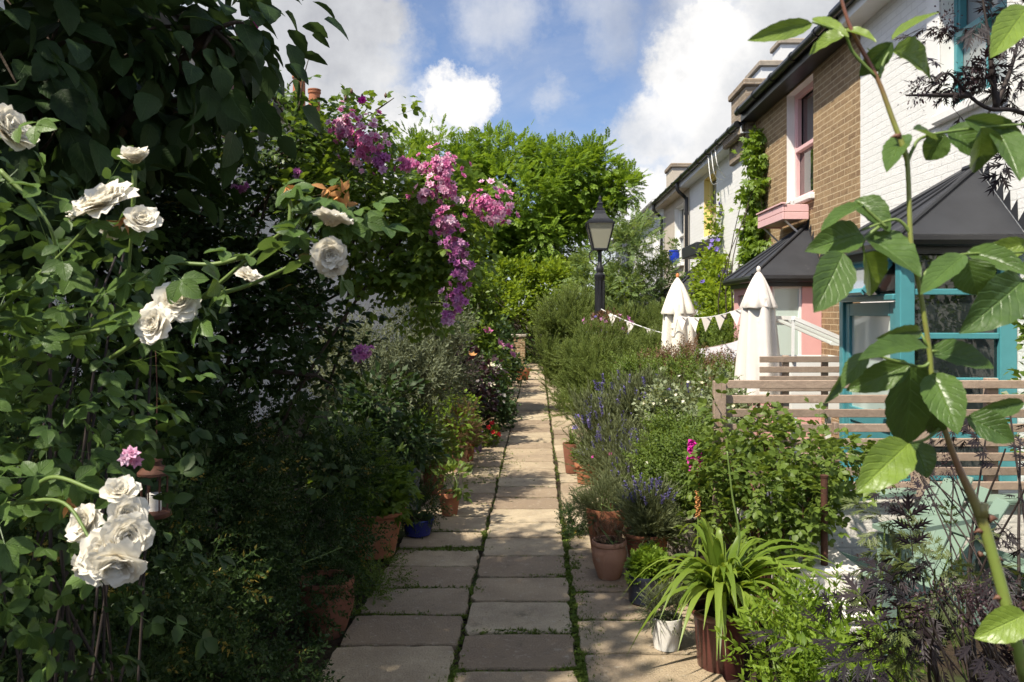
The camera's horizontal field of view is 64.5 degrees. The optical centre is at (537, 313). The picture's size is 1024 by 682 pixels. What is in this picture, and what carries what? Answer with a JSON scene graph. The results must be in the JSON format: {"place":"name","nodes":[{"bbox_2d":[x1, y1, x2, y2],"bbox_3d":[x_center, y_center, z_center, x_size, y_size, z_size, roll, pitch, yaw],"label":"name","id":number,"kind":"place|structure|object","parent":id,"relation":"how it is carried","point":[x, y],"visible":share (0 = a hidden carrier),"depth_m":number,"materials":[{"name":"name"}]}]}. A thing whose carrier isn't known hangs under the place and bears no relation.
{"place":"outdoors","nodes":[
{"label":"outdoors","id":0,"kind":"place"},
{"bbox_2d":[182,0,839,309],"label":"sky","id":1,"kind":"structure","parent":0,"point":[661,75],"materials":[{"name":"blue"}]},
{"bbox_2d":[20,316,1023,681],"bbox_3d":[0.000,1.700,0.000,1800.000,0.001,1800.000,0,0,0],"label":"ground","id":2,"kind":"structure","parent":0,"point":[948,650],"depth_m":4.28,"materials":[{"name":"soil"}]},
{"bbox_2d":[0,113,259,681],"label":"rose thicket","id":3,"kind":"object","parent":2,"relation":"on","point":[80,620],"visible":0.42,"depth_m":1.66,"materials":[{"name":"green plant"}]},
{"bbox_2d":[137,298,171,519],"bbox_3d":[-0.813,0.181,1.729,0.068,0.500,0.085,0,0,0],"label":"hanging lantern","id":4,"kind":"object","parent":3,"relation":"hanging from","point":[157,511],"visible":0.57,"depth_m":1.71,"materials":[{"name":"rusty metal"},{"name":"white candle wax"},{"name":"glass"}]},
{"bbox_2d":[0,0,348,678],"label":"mulberry tree","id":5,"kind":"object","parent":2,"relation":"on","point":[106,75],"visible":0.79,"depth_m":2.88,"materials":[{"name":"green plant"}]},
{"bbox_2d":[0,0,352,432],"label":"terraced house","id":6,"kind":"structure","parent":2,"relation":"on","point":[314,93],"depth_m":13.21,"materials":[{"name":"white brick"}]},
{"bbox_2d":[0,103,410,681],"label":"white rose bush","id":7,"kind":"object","parent":2,"relation":"on","point":[114,545],"visible":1,"depth_m":1.02,"materials":[{"name":"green plant"}]},
{"bbox_2d":[0,252,415,681],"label":"jasmine hedge","id":8,"kind":"object","parent":2,"relation":"on","point":[266,536],"visible":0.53,"depth_m":3.62,"materials":[{"name":"green plant"}]},
{"bbox_2d":[2,59,419,500],"bbox_3d":[-1.827,0.114,4.007,1.750,3.195,2.617,0,0,38],"label":"shrub","id":9,"kind":"object","parent":2,"relation":"on","point":[188,233],"visible":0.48,"depth_m":4.11,"materials":[{"name":"green plant"}]},
{"bbox_2d":[117,21,520,584],"bbox_3d":[-0.594,0.178,3.325,1.594,3.058,4.484,0,0,-22],"label":"rambling rose","id":10,"kind":"object","parent":2,"relation":"on","point":[410,273],"visible":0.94,"depth_m":4.05,"materials":[{"name":"pink plant"}]},
{"bbox_2d":[298,569,354,640],"bbox_3d":[-1.120,1.550,4.300,0.294,0.300,0.287,0,0,0],"label":"flower pot","id":11,"kind":"object","parent":2,"relation":"on","point":[342,620],"visible":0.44,"depth_m":4.20,"materials":[{"name":"ceramic"}]},
{"bbox_2d":[286,359,450,547],"bbox_3d":[-1.255,1.014,5.942,0.872,1.378,1.509,0,0,33],"label":"shrub","id":12,"kind":"object","parent":2,"relation":"on","point":[414,439],"visible":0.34,"depth_m":5.91,"materials":[{"name":"green plant"}]},
{"bbox_2d":[346,541,418,619],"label":"fern tuft","id":13,"kind":"object","parent":2,"relation":"on","point":[374,573],"visible":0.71,"depth_m":4.84,"materials":[{"name":"green plant"}]},
{"bbox_2d":[289,290,485,460],"bbox_3d":[-1.310,0.692,7.223,1.708,2.027,1.702,0,0,0],"label":"olive shrub","id":14,"kind":"object","parent":2,"relation":"on","point":[438,355],"visible":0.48,"depth_m":7.05,"materials":[{"name":"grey plant"}]},
{"bbox_2d":[342,158,432,373],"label":"terraced house","id":15,"kind":"structure","parent":2,"relation":"on","point":[366,304],"depth_m":22.28,"materials":[{"name":"white brick"}]},
{"bbox_2d":[395,442,420,509],"bbox_3d":[-1.130,1.384,6.900,0.301,0.560,0.298,0,0,0],"label":"flower pot","id":16,"kind":"object","parent":2,"relation":"on","point":[414,471],"visible":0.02,"depth_m":6.83,"materials":[{"name":"ceramic"}]},
{"bbox_2d":[386,408,442,455],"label":"pot plant","id":17,"kind":"object","parent":16,"relation":"in","point":[413,411],"visible":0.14,"depth_m":6.90,"materials":[{"name":"green plant"}]},
{"bbox_2d":[408,383,483,461],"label":"shrub","id":18,"kind":"object","parent":2,"relation":"on","point":[465,417],"visible":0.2,"depth_m":8.50,"materials":[{"name":"green plant"}]},
{"bbox_2d":[423,342,507,424],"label":"smoke bush","id":19,"kind":"object","parent":2,"relation":"on","point":[483,391],"visible":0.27,"depth_m":10.24,"materials":[{"name":"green plant"}]},
{"bbox_2d":[430,254,519,383],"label":"shrub","id":20,"kind":"object","parent":2,"relation":"on","point":[488,311],"visible":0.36,"depth_m":13.24,"materials":[{"name":"green plant"}]},
{"bbox_2d":[449,371,521,454],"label":"shrub","id":21,"kind":"object","parent":2,"relation":"on","point":[508,415],"visible":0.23,"depth_m":11.74,"materials":[{"name":"green plant"}]},
{"bbox_2d":[445,300,530,387],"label":"shrub","id":22,"kind":"object","parent":2,"relation":"on","point":[514,367],"visible":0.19,"depth_m":16.72,"materials":[{"name":"green plant"}]},
{"bbox_2d":[469,349,515,424],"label":"flowering shrub","id":23,"kind":"object","parent":2,"relation":"on","point":[503,401],"visible":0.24,"depth_m":11.35,"materials":[{"name":"green plant"}]},
{"bbox_2d":[366,109,652,334],"bbox_3d":[-1.854,-3.074,30.986,12.305,9.618,6.657,0,0,0],"label":"robinia tree","id":24,"kind":"object","parent":2,"relation":"on","point":[564,188],"visible":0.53,"depth_m":29.85,"materials":[{"name":"green plant"}]},
{"bbox_2d":[489,313,539,366],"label":"shrub","id":25,"kind":"object","parent":2,"relation":"on","point":[511,330],"visible":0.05,"depth_m":25.04,"materials":[{"name":"green plant"}]},
{"bbox_2d":[460,251,637,358],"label":"hedge","id":26,"kind":"object","parent":2,"relation":"on","point":[517,288],"visible":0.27,"depth_m":27.01,"materials":[{"name":"green plant"}]},
{"bbox_2d":[519,281,641,410],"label":"conifer shrub","id":27,"kind":"object","parent":2,"relation":"on","point":[554,327],"visible":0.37,"depth_m":13.63,"materials":[{"name":"green plant"}]},
{"bbox_2d":[585,196,614,321],"bbox_3d":[0.945,-0.050,12.300,0.424,3.500,0.425,0,0,0],"label":"lamp post","id":28,"kind":"object","parent":2,"relation":"on","point":[599,224],"visible":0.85,"depth_m":12.20,"materials":[{"name":"black metal"}]},
{"bbox_2d":[601,308,740,335],"bbox_3d":[1.547,0.145,10.393,0.098,0.462,3.963,0,0,-17],"label":"bunting","id":29,"kind":"object","parent":28,"relation":"hanging from","point":[735,315],"visible":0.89,"depth_m":9.26,"materials":[{"name":"white fabric"}]},
{"bbox_2d":[541,313,661,433],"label":"rosemary bush","id":30,"kind":"object","parent":2,"relation":"on","point":[588,359],"visible":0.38,"depth_m":10.32,"materials":[{"name":"green plant"}]},
{"bbox_2d":[582,307,633,340],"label":"shrub","id":31,"kind":"object","parent":2,"relation":"on","point":[599,315],"visible":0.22,"depth_m":11.96,"materials":[{"name":"green plant"}]},
{"bbox_2d":[551,204,685,334],"bbox_3d":[2.043,-0.317,17.017,3.559,4.055,2.184,0,0,0],"label":"sapling tree","id":32,"kind":"object","parent":2,"relation":"on","point":[635,242],"visible":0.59,"depth_m":16.79,"materials":[{"name":"green plant"}]},
{"bbox_2d":[589,295,665,340],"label":"shrub","id":33,"kind":"object","parent":2,"relation":"on","point":[647,320],"visible":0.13,"depth_m":12.45,"materials":[{"name":"green plant"}]},
{"bbox_2d":[559,360,707,474],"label":"lavender","id":34,"kind":"object","parent":2,"relation":"on","point":[623,396],"visible":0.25,"depth_m":7.94,"materials":[{"name":"purple plant"}]},
{"bbox_2d":[610,198,663,308],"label":"terraced house","id":35,"kind":"structure","parent":2,"relation":"on","point":[648,205],"depth_m":25.11,"materials":[{"name":"white paint"}]},
{"bbox_2d":[558,406,733,521],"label":"lavender","id":36,"kind":"object","parent":2,"relation":"on","point":[610,455],"visible":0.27,"depth_m":7.02,"materials":[{"name":"green plant"}]},
{"bbox_2d":[651,163,691,310],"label":"terraced house","id":37,"kind":"structure","parent":2,"relation":"on","point":[669,200],"depth_m":21.18,"materials":[{"name":"pale painted render"},{"name":"dark slate"},{"name":"white gloss paint"}]},
{"bbox_2d":[669,250,679,262],"bbox_3d":[3.430,-1.423,20.350,0.270,0.340,0.270,0,0,0],"label":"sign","id":38,"kind":"object","parent":37,"relation":"on","point":[675,255],"visible":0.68,"depth_m":20.24,"materials":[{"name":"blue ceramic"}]},
{"bbox_2d":[667,237,680,251],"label":"pot plant","id":39,"kind":"object","parent":38,"relation":"on","point":[675,241],"visible":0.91,"depth_m":20.32,"materials":[{"name":"green plant"}]},
{"bbox_2d":[673,205,683,267],"bbox_3d":[3.610,-1.943,20.350,0.260,1.555,1.400,0,0,0],"label":"window","id":40,"kind":"structure","parent":37,"relation":"in","point":[681,212],"depth_m":20.92,"materials":[{"name":"white paint"}]},
{"bbox_2d":[615,330,736,395],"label":"shrub","id":41,"kind":"object","parent":2,"relation":"on","point":[683,347],"visible":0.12,"depth_m":9.02,"materials":[{"name":"green plant"}]},
{"bbox_2d":[660,273,696,356],"bbox_3d":[1.773,0.594,10.190,0.484,2.212,0.453,0,0,19],"label":"parasol","id":42,"kind":"object","parent":2,"relation":"on","point":[677,302],"visible":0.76,"depth_m":10.07,"materials":[{"name":"beige fabric"}]},
{"bbox_2d":[596,303,772,418],"bbox_3d":[1.770,0.781,9.631,2.016,1.849,3.282,0,0,10],"label":"shrub","id":43,"kind":"object","parent":2,"relation":"on","point":[634,364],"visible":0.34,"depth_m":8.89,"materials":[{"name":"green plant"}]},
{"bbox_2d":[667,505,705,557],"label":"flowering plant","id":44,"kind":"object","parent":2,"relation":"on","point":[680,549],"visible":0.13,"depth_m":5.63,"materials":[{"name":"plant"}]},
{"bbox_2d":[613,406,762,549],"bbox_3d":[1.103,1.213,5.861,1.077,1.068,1.219,0,0,0],"label":"shrub","id":45,"kind":"object","parent":2,"relation":"on","point":[665,447],"visible":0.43,"depth_m":5.72,"materials":[{"name":"green plant"}]},
{"bbox_2d":[679,439,706,595],"bbox_3d":[0.981,1.221,4.880,0.337,0.958,0.410,0,0,38],"label":"foxglove","id":46,"kind":"object","parent":2,"relation":"on","point":[691,444],"visible":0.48,"depth_m":4.89,"materials":[{"name":"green plant"}]},
{"bbox_2d":[632,362,772,438],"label":"flowering shrub","id":47,"kind":"object","parent":2,"relation":"on","point":[649,403],"visible":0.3,"depth_m":7.07,"materials":[{"name":"green plant"}]},
{"bbox_2d":[687,191,733,347],"bbox_3d":[2.927,-0.336,14.350,1.875,4.124,3.248,0,0,0],"label":"clematis","id":48,"kind":"object","parent":2,"relation":"on","point":[706,283],"visible":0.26,"depth_m":14.53,"materials":[{"name":"green plant"}]},
{"bbox_2d":[658,78,765,317],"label":"terraced house","id":49,"kind":"structure","parent":2,"relation":"on","point":[716,166],"depth_m":15.48,"materials":[{"name":"white brick"}]},
{"bbox_2d":[700,176,716,241],"bbox_3d":[3.610,-2.183,16.700,0.260,1.335,1.300,0,0,0],"label":"window","id":50,"kind":"structure","parent":49,"relation":"in","point":[712,188],"depth_m":17.15,"materials":[{"name":"white paint"}]},
{"bbox_2d":[693,341,746,408],"bbox_3d":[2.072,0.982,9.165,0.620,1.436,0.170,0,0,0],"label":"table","id":51,"kind":"object","parent":2,"relation":"on","point":[732,345],"visible":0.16,"depth_m":9.19,"materials":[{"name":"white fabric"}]},
{"bbox_2d":[691,598,751,680],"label":"flower pot","id":52,"kind":"object","parent":2,"relation":"on","point":[709,658],"visible":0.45,"depth_m":3.77,"materials":[{"name":"red ceramic"}]},
{"bbox_2d":[622,440,877,655],"bbox_3d":[0.975,1.082,3.846,1.179,0.984,1.119,0,0,0],"label":"agapanthus","id":53,"kind":"object","parent":52,"relation":"in","point":[724,578],"visible":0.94,"depth_m":3.76,"materials":[{"name":"green plant"}]},
{"bbox_2d":[718,125,772,341],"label":"climbing vine","id":54,"kind":"object","parent":2,"relation":"on","point":[752,243],"visible":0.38,"depth_m":12.59,"materials":[{"name":"green plant"}]},
{"bbox_2d":[734,266,781,437],"bbox_3d":[2.142,0.617,7.905,0.463,2.166,0.437,0,0,25],"label":"parasol","id":55,"kind":"object","parent":2,"relation":"on","point":[758,335],"visible":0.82,"depth_m":7.78,"materials":[{"name":"white fabric"}]},
{"bbox_2d":[674,374,898,633],"bbox_3d":[1.296,1.026,4.354,1.175,1.359,0.997,0,0,36],"label":"rose bush","id":56,"kind":"object","parent":2,"relation":"on","point":[793,484],"visible":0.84,"depth_m":4.27,"materials":[{"name":"green plant"}]},
{"bbox_2d":[722,15,859,448],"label":"terraced house","id":57,"kind":"structure","parent":2,"relation":"on","point":[800,105],"depth_m":10.27,"materials":[{"name":"brown brick"}]},
{"bbox_2d":[740,286,801,354],"bbox_3d":[2.889,0.224,10.594,0.393,1.152,1.167,0,0,-26],"label":"bay window","id":58,"kind":"structure","parent":57,"relation":"in","point":[788,299],"depth_m":10.17,"materials":[{"name":"white glass"}]},
{"bbox_2d":[784,81,814,204],"bbox_3d":[3.610,-2.287,10.995,0.260,1.625,1.210,0,0,0],"label":"window","id":59,"kind":"structure","parent":57,"relation":"in","point":[804,192],"depth_m":11.28,"materials":[{"name":"pink paint"}]},
{"bbox_2d":[759,355,838,408],"bbox_3d":[2.440,0.619,7.323,0.880,0.484,0.074,0,0,0],"label":"bench","id":60,"kind":"object","parent":2,"relation":"on","point":[785,369],"visible":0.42,"depth_m":7.29,"materials":[{"name":"brown wood"}]},
{"bbox_2d":[772,316,838,463],"bbox_3d":[2.700,0.861,7.935,0.650,1.678,0.720,0,0,0],"label":"stair railing","id":61,"kind":"object","parent":2,"relation":"on","point":[794,323],"visible":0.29,"depth_m":7.62,"materials":[{"name":"white paint"}]},
{"bbox_2d":[708,557,927,681],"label":"leafy plant","id":62,"kind":"object","parent":2,"relation":"on","point":[802,664],"visible":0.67,"depth_m":3.15,"materials":[{"name":"green plant"}]},
{"bbox_2d":[769,541,877,678],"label":"brick pier","id":63,"kind":"structure","parent":2,"relation":"on","point":[838,557],"depth_m":4.01,"materials":[{"name":"white brick"}]},
{"bbox_2d":[820,474,828,565],"bbox_3d":[1.432,1.250,4.050,0.044,0.900,0.042,0,0,0],"label":"stake","id":64,"kind":"object","parent":2,"relation":"on","point":[824,534],"visible":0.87,"depth_m":4.04,"materials":[{"name":"wood"}]},
{"bbox_2d":[737,490,1023,596],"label":"garden wall","id":65,"kind":"structure","parent":2,"relation":"on","point":[845,544],"depth_m":4.86,"materials":[{"name":"white paint"}]},
{"bbox_2d":[713,378,1023,545],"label":"slatted fence","id":66,"kind":"object","parent":65,"relation":"on","point":[990,387],"visible":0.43,"depth_m":4.79,"materials":[{"name":"brown wood"}]},
{"bbox_2d":[743,416,1023,681],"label":"purple elder","id":67,"kind":"object","parent":2,"relation":"on","point":[932,657],"visible":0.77,"depth_m":2.38,"materials":[{"name":"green plant"}]},
{"bbox_2d":[747,0,1023,681],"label":"rose shoot","id":68,"kind":"object","parent":2,"relation":"on","point":[920,400],"visible":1,"depth_m":0.63,"materials":[{"name":"plant"}]},
{"bbox_2d":[815,476,1009,656],"bbox_3d":[2.049,1.314,4.397,1.007,0.832,0.800,0,0,-16],"label":"garden chair","id":69,"kind":"object","parent":2,"relation":"on","point":[998,508],"visible":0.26,"depth_m":4.33,"materials":[{"name":"green paint"}]},
{"bbox_2d":[821,0,1023,481],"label":"terraced house","id":70,"kind":"structure","parent":2,"relation":"on","point":[956,208],"depth_m":6.59,"materials":[{"name":"white paint"}]},
{"bbox_2d":[846,302,892,481],"bbox_3d":[2.712,0.780,6.665,0.107,1.740,0.990,0,0,0],"label":"door","id":71,"kind":"structure","parent":70,"relation":"in","point":[865,322],"depth_m":6.75,"materials":[{"name":"teal paint"}]},
{"bbox_2d":[847,259,892,295],"bbox_3d":[2.590,-0.280,6.650,0.252,0.274,0.950,0,0,0],"label":"vent window","id":72,"kind":"structure","parent":70,"relation":"in","point":[859,288],"depth_m":6.42,"materials":[{"name":"teal paint"}]},
{"bbox_2d":[931,0,1010,124],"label":"window","id":73,"kind":"structure","parent":70,"relation":"in","point":[966,8],"depth_m":6.92,"materials":[{"name":"teal paint"}]},
{"bbox_2d":[836,496,1023,681],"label":"bronze shoots","id":74,"kind":"object","parent":2,"relation":"on","point":[896,664],"visible":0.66,"depth_m":2.52,"materials":[{"name":"purple dark leaf"}]},
{"bbox_2d":[876,452,1023,681],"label":"seed heads","id":75,"kind":"object","parent":2,"relation":"on","point":[990,648],"visible":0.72,"depth_m":2.17,"materials":[{"name":"plant"}]},
{"bbox_2d":[893,0,1023,196],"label":"purple elder","id":76,"kind":"object","parent":2,"relation":"on","point":[991,76],"visible":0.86,"depth_m":2.02,"materials":[{"name":"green plant"}]},
{"bbox_2d":[966,493,1023,603],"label":"garden chair","id":77,"kind":"object","parent":2,"relation":"on","point":[1005,557],"visible":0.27,"depth_m":4.50,"materials":[{"name":"white paint"}]},
{"bbox_2d":[1000,257,1023,480],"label":"shrub","id":78,"kind":"object","parent":2,"relation":"on","point":[1019,340],"visible":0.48,"depth_m":5.25,"materials":[{"name":"green plant"}]},
{"bbox_2d":[319,358,725,681],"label":"path","id":79,"kind":"structure","parent":0,"point":[412,651],"depth_m":4.71,"materials":[{"name":"stone"}]},
{"bbox_2d":[344,503,405,559],"bbox_3d":[-1.130,1.509,5.620,0.442,0.310,0.450,0,0,0],"label":"flower pot","id":80,"kind":"object","parent":79,"relation":"on","point":[389,518],"visible":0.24,"depth_m":5.48,"materials":[{"name":"ceramic"}]},
{"bbox_2d":[301,415,423,527],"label":"leafy plant","id":81,"kind":"object","parent":80,"relation":"in","point":[400,501],"visible":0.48,"depth_m":5.49,"materials":[{"name":"green plant"}]},
{"bbox_2d":[403,513,434,537],"bbox_3d":[-0.900,1.599,6.100,0.253,0.130,0.256,0,0,0],"label":"plant bowl","id":82,"kind":"object","parent":79,"relation":"on","point":[422,532],"visible":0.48,"depth_m":6.01,"materials":[{"name":"ceramic"}]},
{"bbox_2d":[400,473,454,538],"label":"pot plant","id":83,"kind":"object","parent":82,"relation":"in","point":[428,512],"visible":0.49,"depth_m":6.11,"materials":[{"name":"green plant"}]},
{"bbox_2d":[423,461,446,494],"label":"flower pot","id":84,"kind":"object","parent":79,"relation":"on","point":[435,478],"visible":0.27,"depth_m":7.42,"materials":[{"name":"ceramic"}]},
{"bbox_2d":[420,419,465,477],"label":"pot plant","id":85,"kind":"object","parent":84,"relation":"in","point":[448,444],"visible":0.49,"depth_m":7.45,"materials":[{"name":"green plant"}]},
{"bbox_2d":[438,489,460,515],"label":"flower pot","id":86,"kind":"object","parent":79,"relation":"on","point":[450,500],"visible":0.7,"depth_m":6.65,"materials":[{"name":"ceramic"}]},
{"bbox_2d":[429,451,473,503],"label":"pot plant","id":87,"kind":"object","parent":86,"relation":"in","point":[452,466],"visible":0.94,"depth_m":6.68,"materials":[{"name":"green plant"}]},
{"bbox_2d":[451,441,467,471],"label":"flower pot","id":88,"kind":"object","parent":79,"relation":"on","point":[462,458],"visible":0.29,"depth_m":8.54,"materials":[{"name":"ceramic"}]},
{"bbox_2d":[435,395,489,461],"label":"pot plant","id":89,"kind":"object","parent":88,"relation":"in","point":[474,430],"visible":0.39,"depth_m":8.58,"materials":[{"name":"green plant"}]},
{"bbox_2d":[479,420,502,446],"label":"pot plant","id":90,"kind":"object","parent":79,"relation":"on","point":[495,433],"visible":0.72,"depth_m":10.12,"materials":[{"name":"green plant"}]},
{"bbox_2d":[336,383,690,681],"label":"moss","id":91,"kind":"object","parent":79,"relation":"on","point":[580,671],"visible":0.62,"depth_m":4.63,"materials":[{"name":"green plant"}]},
{"bbox_2d":[509,334,526,367],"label":"gate pier","id":92,"kind":"structure","parent":79,"relation":"on","point":[521,349],"depth_m":23.30,"materials":[{"name":"yellow brick"}]},
{"bbox_2d":[563,442,578,473],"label":"flower pot","id":93,"kind":"object","parent":79,"relation":"on","point":[568,460],"visible":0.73,"depth_m":8.43,"materials":[{"name":"ceramic"}]},
{"bbox_2d":[560,414,579,443],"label":"iris","id":94,"kind":"object","parent":93,"relation":"in","point":[570,441],"visible":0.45,"depth_m":8.49,"materials":[{"name":"green plant"}]},
{"bbox_2d":[554,491,588,539],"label":"pot plant","id":95,"kind":"object","parent":79,"relation":"on","point":[572,530],"visible":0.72,"depth_m":6.08,"materials":[{"name":"green plant"}]},
{"bbox_2d":[574,460,599,483],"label":"flower pot","id":96,"kind":"object","parent":79,"relation":"on","point":[578,467],"visible":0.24,"depth_m":7.91,"materials":[{"name":"ceramic"}]},
{"bbox_2d":[586,502,624,550],"bbox_3d":[0.470,1.496,5.580,0.277,0.335,0.282,0,0,0],"label":"flower pot","id":97,"kind":"object","parent":79,"relation":"on","point":[607,514],"visible":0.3,"depth_m":5.47,"materials":[{"name":"ceramic"}]},
{"bbox_2d":[564,467,631,532],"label":"pot plant","id":98,"kind":"object","parent":97,"relation":"in","point":[588,499],"visible":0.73,"depth_m":5.56,"materials":[{"name":"green plant"}]},
{"bbox_2d":[592,535,626,580],"bbox_3d":[0.452,1.546,5.120,0.222,0.235,0.226,0,0,0],"label":"flower pot","id":99,"kind":"object","parent":79,"relation":"on","point":[608,559],"visible":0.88,"depth_m":5.04,"materials":[{"name":"ceramic"}]},
{"bbox_2d":[589,511,633,547],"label":"pot plant","id":100,"kind":"object","parent":99,"relation":"in","point":[615,527],"visible":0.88,"depth_m":5.12,"materials":[{"name":"green plant"}]},
{"bbox_2d":[625,569,662,606],"bbox_3d":[0.625,1.579,4.680,0.242,0.170,0.238,0,0,0],"label":"flower pot","id":101,"kind":"object","parent":79,"relation":"on","point":[632,589],"visible":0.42,"depth_m":4.59,"materials":[{"name":"blue ceramic"}]},
{"bbox_2d":[622,539,676,587],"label":"pot plant","id":102,"kind":"object","parent":101,"relation":"in","point":[642,558],"visible":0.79,"depth_m":4.62,"materials":[{"name":"green plant"}]},
{"bbox_2d":[624,526,669,556],"bbox_3d":[0.700,1.529,5.200,0.315,0.270,0.308,0,0,0],"label":"flower pot","id":103,"kind":"object","parent":79,"relation":"on","point":[638,541],"visible":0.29,"depth_m":5.10,"materials":[{"name":"ceramic"}]},
{"bbox_2d":[608,472,694,559],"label":"pot plant","id":104,"kind":"object","parent":103,"relation":"in","point":[645,511],"visible":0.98,"depth_m":5.12,"materials":[{"name":"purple plant"}]},
{"bbox_2d":[652,610,682,651],"bbox_3d":[0.645,1.587,4.050,0.157,0.155,0.154,0,0,0],"label":"flower pot","id":105,"kind":"object","parent":79,"relation":"on","point":[666,641],"visible":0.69,"depth_m":3.99,"materials":[{"name":"white ceramic"}]},
{"bbox_2d":[633,580,692,643],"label":"pot plant","id":106,"kind":"object","parent":105,"relation":"in","point":[672,599],"visible":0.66,"depth_m":4.04,"materials":[{"name":"green plant"}]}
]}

